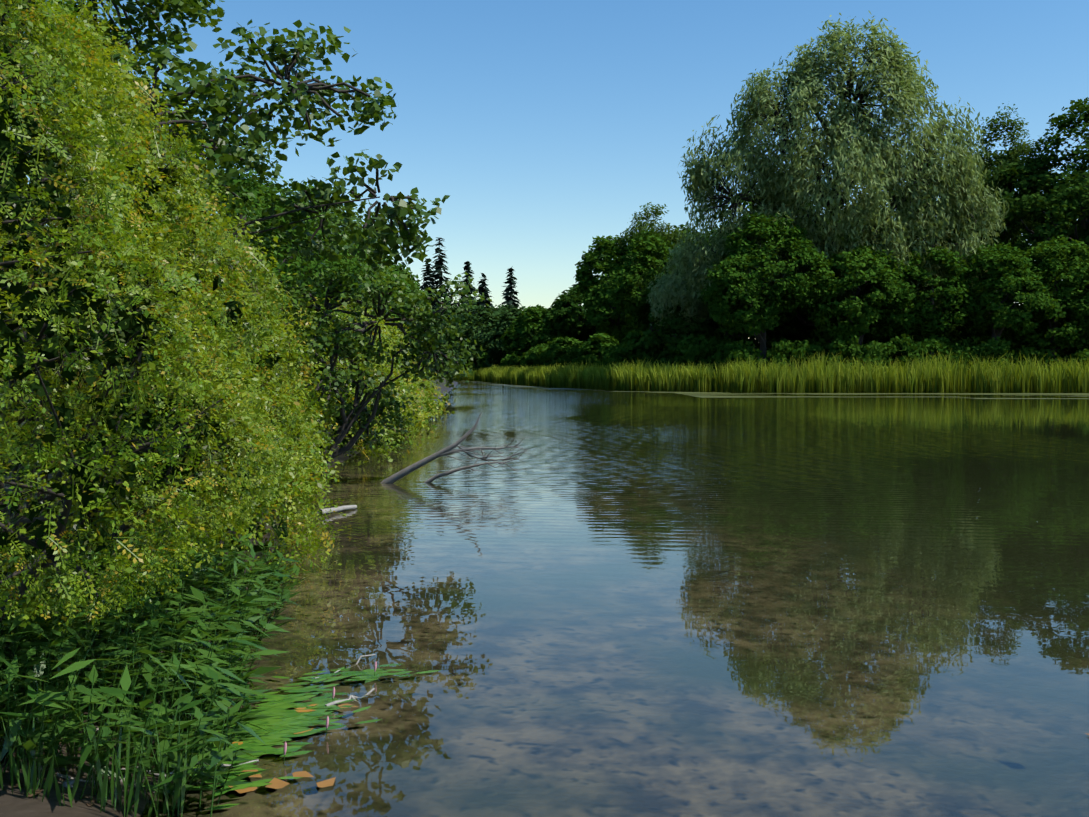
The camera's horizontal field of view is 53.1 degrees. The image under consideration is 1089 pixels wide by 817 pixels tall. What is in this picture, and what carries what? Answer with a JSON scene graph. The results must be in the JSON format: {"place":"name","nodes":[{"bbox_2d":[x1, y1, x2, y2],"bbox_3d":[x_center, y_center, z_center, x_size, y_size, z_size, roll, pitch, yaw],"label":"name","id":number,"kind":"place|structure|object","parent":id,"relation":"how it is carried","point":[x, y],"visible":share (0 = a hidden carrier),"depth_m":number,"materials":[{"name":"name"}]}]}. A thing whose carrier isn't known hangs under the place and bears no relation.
{"place":"outdoors","nodes":[
{"label":"outdoors","id":0,"kind":"place"},
{"bbox_2d":[0,376,457,816],"bbox_3d":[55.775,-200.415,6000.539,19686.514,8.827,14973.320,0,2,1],"label":"ground","id":1,"kind":"structure","parent":0,"point":[18,803],"depth_m":3.89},
{"bbox_2d":[0,1,138,408],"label":"tree","id":2,"kind":"object","parent":1,"relation":"on","point":[57,232],"depth_m":34.52,"materials":[{"name":"green plant"}]},
{"bbox_2d":[0,0,162,428],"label":"tree","id":3,"kind":"object","parent":1,"relation":"on","point":[110,4],"visible":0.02,"depth_m":23.87,"materials":[{"name":"green plant"}]},
{"bbox_2d":[0,666,193,805],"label":"bank litter","id":4,"kind":"object","parent":1,"relation":"on","point":[71,783],"visible":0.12,"depth_m":3.90,"materials":[{"name":"brown plant"}]},
{"bbox_2d":[0,498,307,816],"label":"shore herbs","id":5,"kind":"object","parent":1,"relation":"on","point":[161,676],"visible":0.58,"depth_m":4.44,"materials":[{"name":"green plant"}]},
{"bbox_2d":[76,115,287,374],"bbox_3d":[-19.090,-8.359,59.915,12.622,16.019,14.033,0,2,1],"label":"tree","id":6,"kind":"object","parent":1,"relation":"on","point":[244,198],"visible":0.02,"depth_m":58.22,"materials":[{"name":"green plant"}]},
{"bbox_2d":[0,0,449,462],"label":"maple tree","id":7,"kind":"object","parent":1,"relation":"on","point":[381,234],"visible":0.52,"depth_m":14.87,"materials":[{"name":"green plant"}]},
{"bbox_2d":[0,0,455,640],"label":"pea shrub thicket","id":8,"kind":"object","parent":1,"relation":"on","point":[190,376],"visible":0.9,"depth_m":4.92,"materials":[{"name":"green plant"}]},
{"bbox_2d":[210,176,300,259],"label":"tree","id":9,"kind":"object","parent":1,"relation":"on","point":[246,214],"depth_m":88.06,"materials":[{"name":"green plant"}]},
{"bbox_2d":[159,135,378,411],"bbox_3d":[-9.196,-3.915,33.759,8.306,9.208,7.095,1,2,34],"label":"tree","id":10,"kind":"object","parent":1,"relation":"on","point":[313,264],"visible":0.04,"depth_m":32.60,"materials":[{"name":"green plant"}]},
{"bbox_2d":[219,181,396,385],"bbox_3d":[-10.750,-4.883,48.179,8.705,10.359,8.885,0,2,1],"label":"tree","id":11,"kind":"object","parent":1,"relation":"on","point":[330,214],"visible":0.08,"depth_m":46.70,"materials":[{"name":"green plant"}]},
{"bbox_2d":[278,228,400,331],"bbox_3d":[-12.635,-5.311,61.322,9.674,10.746,9.972,1,2,24],"label":"tree","id":12,"kind":"object","parent":1,"relation":"on","point":[373,274],"depth_m":60.71,"materials":[{"name":"green plant"}]},
{"bbox_2d":[302,252,419,365],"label":"tree","id":13,"kind":"object","parent":1,"relation":"on","point":[405,291],"depth_m":76.60,"materials":[{"name":"green plant"}]},
{"bbox_2d":[273,265,491,485],"bbox_3d":[-2.324,-0.315,15.152,2.894,3.346,2.500,-1,2,-23],"label":"leaning tree","id":14,"kind":"object","parent":1,"relation":"on","point":[415,309],"visible":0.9,"depth_m":14.79,"materials":[{"name":"green plant"}]},
{"bbox_2d":[382,255,431,337],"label":"tree","id":15,"kind":"object","parent":1,"relation":"on","point":[400,266],"depth_m":94.36,"materials":[{"name":"green plant"}]},
{"bbox_2d":[393,262,431,371],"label":"tree","id":16,"kind":"object","parent":1,"relation":"on","point":[409,329],"depth_m":114.64,"materials":[{"name":"green plant"}]},
{"bbox_2d":[410,321,434,366],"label":"tree","id":17,"kind":"object","parent":1,"relation":"on","point":[426,345],"depth_m":138.44,"materials":[{"name":"green plant"}]},
{"bbox_2d":[420,258,435,309],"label":"conifer tree","id":18,"kind":"object","parent":1,"relation":"on","point":[427,270],"visible":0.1,"depth_m":283.94,"materials":[{"name":"green plant"}]},
{"bbox_2d":[414,305,448,379],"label":"tree","id":19,"kind":"object","parent":1,"relation":"on","point":[438,362],"depth_m":185.62,"materials":[{"name":"green plant"}]},
{"bbox_2d":[426,237,461,349],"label":"conifer tree","id":20,"kind":"object","parent":1,"relation":"on","point":[439,264],"visible":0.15,"depth_m":260.80,"materials":[{"name":"green plant"}]},
{"bbox_2d":[438,306,487,376],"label":"tree","id":21,"kind":"object","parent":1,"relation":"on","point":[471,329],"visible":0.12,"depth_m":246.72,"materials":[{"name":"green plant"}]},
{"bbox_2d":[456,261,477,346],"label":"conifer tree","id":22,"kind":"object","parent":1,"relation":"on","point":[467,267],"visible":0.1,"depth_m":268.72,"materials":[{"name":"green plant"}]},
{"bbox_2d":[445,305,502,371],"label":"tree","id":23,"kind":"object","parent":1,"relation":"on","point":[493,317],"visible":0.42,"depth_m":235.03,"materials":[{"name":"green plant"}]},
{"bbox_2d":[472,273,493,338],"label":"conifer tree","id":24,"kind":"object","parent":1,"relation":"on","point":[482,288],"visible":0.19,"depth_m":260.94,"materials":[{"name":"green plant"}]},
{"bbox_2d":[478,352,503,367],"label":"bank shrub","id":25,"kind":"object","parent":1,"relation":"on","point":[482,358],"visible":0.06,"depth_m":206.49,"materials":[{"name":"green plant"}]},
{"bbox_2d":[487,304,510,321],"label":"tree","id":26,"kind":"object","parent":1,"relation":"on","point":[504,308],"visible":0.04,"depth_m":272.17,"materials":[{"name":"green plant"}]},
{"bbox_2d":[481,307,537,369],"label":"tree","id":27,"kind":"object","parent":1,"relation":"on","point":[495,354],"visible":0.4,"depth_m":193.76,"materials":[{"name":"green plant"}]},
{"bbox_2d":[499,266,521,308],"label":"conifer tree","id":28,"kind":"object","parent":1,"relation":"on","point":[509,297],"visible":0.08,"depth_m":298.61,"materials":[{"name":"green plant"}]},
{"bbox_2d":[500,349,520,367],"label":"bank shrub","id":29,"kind":"object","parent":1,"relation":"on","point":[508,357],"visible":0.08,"depth_m":180.26,"materials":[{"name":"green plant"}]},
{"bbox_2d":[481,305,549,342],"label":"tree","id":30,"kind":"object","parent":1,"relation":"on","point":[522,307],"depth_m":242.65,"materials":[{"name":"green plant"}]},
{"bbox_2d":[499,304,553,368],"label":"tree","id":31,"kind":"object","parent":1,"relation":"on","point":[517,331],"visible":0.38,"depth_m":167.71,"materials":[{"name":"green plant"}]},
{"bbox_2d":[520,343,545,366],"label":"bank shrub","id":32,"kind":"object","parent":1,"relation":"on","point":[530,359],"visible":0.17,"depth_m":155.26,"materials":[{"name":"green plant"}]},
{"bbox_2d":[535,336,582,367],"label":"bank shrub","id":33,"kind":"object","parent":1,"relation":"on","point":[553,351],"visible":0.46,"depth_m":132.67,"materials":[{"name":"green plant"}]},
{"bbox_2d":[535,285,598,366],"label":"tree","id":34,"kind":"object","parent":1,"relation":"on","point":[559,312],"visible":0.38,"depth_m":141.37,"materials":[{"name":"green plant"}]},
{"bbox_2d":[572,333,619,367],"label":"bank shrub","id":35,"kind":"object","parent":1,"relation":"on","point":[603,342],"visible":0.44,"depth_m":117.13,"materials":[{"name":"green plant"}]},
{"bbox_2d":[565,239,626,358],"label":"tree","id":36,"kind":"object","parent":1,"relation":"on","point":[580,264],"visible":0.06,"depth_m":164.95,"materials":[{"name":"green plant"}]},
{"bbox_2d":[557,235,650,368],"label":"tree","id":37,"kind":"object","parent":1,"relation":"on","point":[601,315],"visible":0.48,"depth_m":124.00,"materials":[{"name":"green plant"}]},
{"bbox_2d":[600,230,654,343],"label":"tree","id":38,"kind":"object","parent":1,"relation":"on","point":[622,320],"depth_m":146.39,"materials":[{"name":"green plant"}]},
{"bbox_2d":[604,329,662,367],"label":"bank shrub","id":39,"kind":"object","parent":1,"relation":"on","point":[630,344],"visible":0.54,"depth_m":105.72,"materials":[{"name":"green plant"}]},
{"bbox_2d":[596,228,686,367],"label":"tree","id":40,"kind":"object","parent":1,"relation":"on","point":[625,280],"visible":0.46,"depth_m":109.37,"materials":[{"name":"green plant"}]},
{"bbox_2d":[615,202,687,323],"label":"birch tree","id":41,"kind":"object","parent":1,"relation":"on","point":[640,225],"visible":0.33,"depth_m":123.92,"materials":[{"name":"green plant"}]},
{"bbox_2d":[636,300,712,366],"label":"hedge tree","id":42,"kind":"object","parent":1,"relation":"on","point":[675,326],"visible":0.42,"depth_m":99.94,"materials":[{"name":"green plant"}]},
{"bbox_2d":[633,224,721,335],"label":"tree","id":43,"kind":"object","parent":1,"relation":"on","point":[681,227],"visible":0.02,"depth_m":135.14,"materials":[{"name":"green plant"}]},
{"bbox_2d":[646,248,712,335],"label":"willow tree","id":44,"kind":"object","parent":1,"relation":"on","point":[667,291],"visible":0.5,"depth_m":100.43,"materials":[{"name":"green plant"}]},
{"bbox_2d":[669,333,722,368],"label":"bank shrub","id":45,"kind":"object","parent":1,"relation":"on","point":[684,348],"visible":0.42,"depth_m":97.66,"materials":[{"name":"green plant"}]},
{"bbox_2d":[701,221,783,356],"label":"tree","id":46,"kind":"object","parent":1,"relation":"on","point":[757,346],"visible":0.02,"depth_m":108.93,"materials":[{"name":"green plant"}]},
{"bbox_2d":[688,212,834,390],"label":"alder tree","id":47,"kind":"object","parent":1,"relation":"on","point":[745,313],"visible":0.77,"depth_m":90.72,"materials":[{"name":"green plant"}]},
{"bbox_2d":[708,183,843,350],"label":"oak tree","id":48,"kind":"object","parent":1,"relation":"on","point":[748,208],"depth_m":118.88,"materials":[{"name":"green plant"}]},
{"bbox_2d":[771,339,804,367],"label":"bank shrub","id":49,"kind":"object","parent":1,"relation":"on","point":[794,340],"visible":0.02,"depth_m":97.77,"materials":[{"name":"green plant"}]},
{"bbox_2d":[668,10,1008,352],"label":"willow tree","id":50,"kind":"object","parent":1,"relation":"on","point":[854,150],"visible":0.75,"depth_m":93.63,"materials":[{"name":"green plant"}]},
{"bbox_2d":[791,235,910,352],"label":"tree","id":51,"kind":"object","parent":1,"relation":"on","point":[888,340],"depth_m":103.42,"materials":[{"name":"green plant"}]},
{"bbox_2d":[795,241,928,389],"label":"alder tree","id":52,"kind":"object","parent":1,"relation":"on","point":[867,317],"visible":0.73,"depth_m":91.14,"materials":[{"name":"green plant"}]},
{"bbox_2d":[848,340,894,365],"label":"bank shrub","id":53,"kind":"object","parent":1,"relation":"on","point":[864,345],"depth_m":96.80,"materials":[{"name":"green plant"}]},
{"bbox_2d":[838,152,981,282],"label":"oak tree","id":54,"kind":"object","parent":1,"relation":"on","point":[949,241],"depth_m":113.92,"materials":[{"name":"green plant"}]},
{"bbox_2d":[858,246,994,386],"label":"alder tree","id":55,"kind":"object","parent":1,"relation":"on","point":[929,334],"visible":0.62,"depth_m":92.32,"materials":[{"name":"green plant"}]},
{"bbox_2d":[896,286,988,346],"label":"hedge tree","id":56,"kind":"object","parent":1,"relation":"on","point":[956,332],"visible":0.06,"depth_m":99.22,"materials":[{"name":"green plant"}]},
{"bbox_2d":[922,334,964,356],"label":"bank shrub","id":57,"kind":"object","parent":1,"relation":"on","point":[950,343],"visible":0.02,"depth_m":96.04,"materials":[{"name":"green plant"}]},
{"bbox_2d":[906,172,1027,325],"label":"tree","id":58,"kind":"object","parent":1,"relation":"on","point":[1012,241],"depth_m":119.21,"materials":[{"name":"green plant"}]},
{"bbox_2d":[941,275,1037,343],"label":"hedge tree","id":59,"kind":"object","parent":1,"relation":"on","point":[1010,299],"visible":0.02,"depth_m":102.62,"materials":[{"name":"green plant"}]},
{"bbox_2d":[935,242,1059,389],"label":"alder tree","id":60,"kind":"object","parent":1,"relation":"on","point":[1001,323],"visible":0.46,"depth_m":91.67,"materials":[{"name":"green plant"}]},
{"bbox_2d":[975,336,1020,357],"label":"bank shrub","id":61,"kind":"object","parent":1,"relation":"on","point":[1015,340],"visible":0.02,"depth_m":97.52,"materials":[{"name":"green plant"}]},
{"bbox_2d":[946,101,1059,290],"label":"birch tree","id":62,"kind":"object","parent":1,"relation":"on","point":[1022,148],"visible":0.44,"depth_m":106.72,"materials":[{"name":"green plant"}]},
{"bbox_2d":[935,150,1080,326],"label":"tree","id":63,"kind":"object","parent":1,"relation":"on","point":[1015,159],"depth_m":130.26,"materials":[{"name":"green plant"}]},
{"bbox_2d":[961,97,1088,340],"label":"oak tree","id":64,"kind":"object","parent":1,"relation":"on","point":[1063,190],"visible":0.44,"depth_m":101.43,"materials":[{"name":"green plant"}]},
{"bbox_2d":[996,234,1088,377],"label":"alder tree","id":65,"kind":"object","parent":1,"relation":"on","point":[1053,325],"visible":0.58,"depth_m":92.27,"materials":[{"name":"green plant"}]},
{"bbox_2d":[1013,304,1073,347],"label":"hedge tree","id":66,"kind":"object","parent":1,"relation":"on","point":[1067,311],"visible":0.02,"depth_m":99.63,"materials":[{"name":"green plant"}]},
{"bbox_2d":[1011,165,1088,332],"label":"tree","id":67,"kind":"object","parent":1,"relation":"on","point":[1033,238],"depth_m":111.45,"materials":[{"name":"green plant"}]},
{"bbox_2d":[1017,170,1088,298],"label":"tree","id":68,"kind":"object","parent":1,"relation":"on","point":[1026,241],"depth_m":150.14,"materials":[{"name":"green plant"}]},
{"bbox_2d":[1039,289,1070,332],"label":"hedge tree","id":69,"kind":"object","parent":1,"relation":"on","point":[1058,300],"depth_m":104.33,"materials":[{"name":"green plant"}]},
{"bbox_2d":[1035,336,1087,357],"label":"bank shrub","id":70,"kind":"object","parent":1,"relation":"on","point":[1069,347],"visible":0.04,"depth_m":96.88,"materials":[{"name":"green plant"}]},
{"bbox_2d":[1056,246,1088,361],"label":"alder tree","id":71,"kind":"object","parent":1,"relation":"on","point":[1077,296],"visible":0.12,"depth_m":94.82,"materials":[{"name":"green plant"}]},
{"bbox_2d":[0,0,1088,338],"label":"sky","id":72,"kind":"structure","parent":0,"point":[545,125],"materials":[{"name":"blue"}]},
{"bbox_2d":[140,380,1088,816],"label":"lake water","id":73,"kind":"structure","parent":0,"point":[620,604],"depth_m":6.90,"materials":[{"name":"blue liquid"}]},
{"bbox_2d":[56,505,375,782],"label":"bleached sticks","id":74,"kind":"object","parent":73,"relation":"on","point":[343,508],"visible":0.48,"depth_m":5.15,"materials":[{"name":"wood"}]},
{"bbox_2d":[164,664,439,809],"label":"floating leaves","id":75,"kind":"object","parent":73,"relation":"on","point":[282,724],"visible":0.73,"depth_m":4.79,"materials":[{"name":"green plant"}]},
{"bbox_2d":[283,661,376,761],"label":"flower spikes","id":76,"kind":"object","parent":73,"relation":"on","point":[327,719],"visible":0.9,"depth_m":4.62,"materials":[{"name":"pink plant"}]},
{"bbox_2d":[331,375,536,482],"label":"fallen branches","id":77,"kind":"object","parent":73,"relation":"in","point":[402,473],"visible":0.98,"depth_m":14.99,"materials":[{"name":"brown wood"}]},
{"bbox_2d":[452,370,473,380],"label":"reed bed end","id":78,"kind":"object","parent":73,"relation":"on","point":[463,378],"visible":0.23,"depth_m":207.03,"materials":[{"name":"green plant"}]},
{"bbox_2d":[469,357,717,391],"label":"reed bed","id":79,"kind":"object","parent":73,"relation":"on","point":[664,377],"visible":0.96,"depth_m":97.51,"materials":[{"name":"green plant"}]},
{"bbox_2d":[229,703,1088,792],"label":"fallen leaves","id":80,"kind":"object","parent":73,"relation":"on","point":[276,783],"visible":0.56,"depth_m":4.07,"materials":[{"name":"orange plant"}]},
{"bbox_2d":[490,384,1088,398],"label":"algae film","id":81,"kind":"object","parent":73,"relation":"on","point":[702,394],"visible":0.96,"depth_m":75.62,"materials":[{"name":"green plant"}]},
{"bbox_2d":[703,349,1088,392],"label":"reed bed","id":82,"kind":"object","parent":73,"relation":"on","point":[1034,377],"visible":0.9,"depth_m":82.58,"materials":[{"name":"green plant"}]}
]}

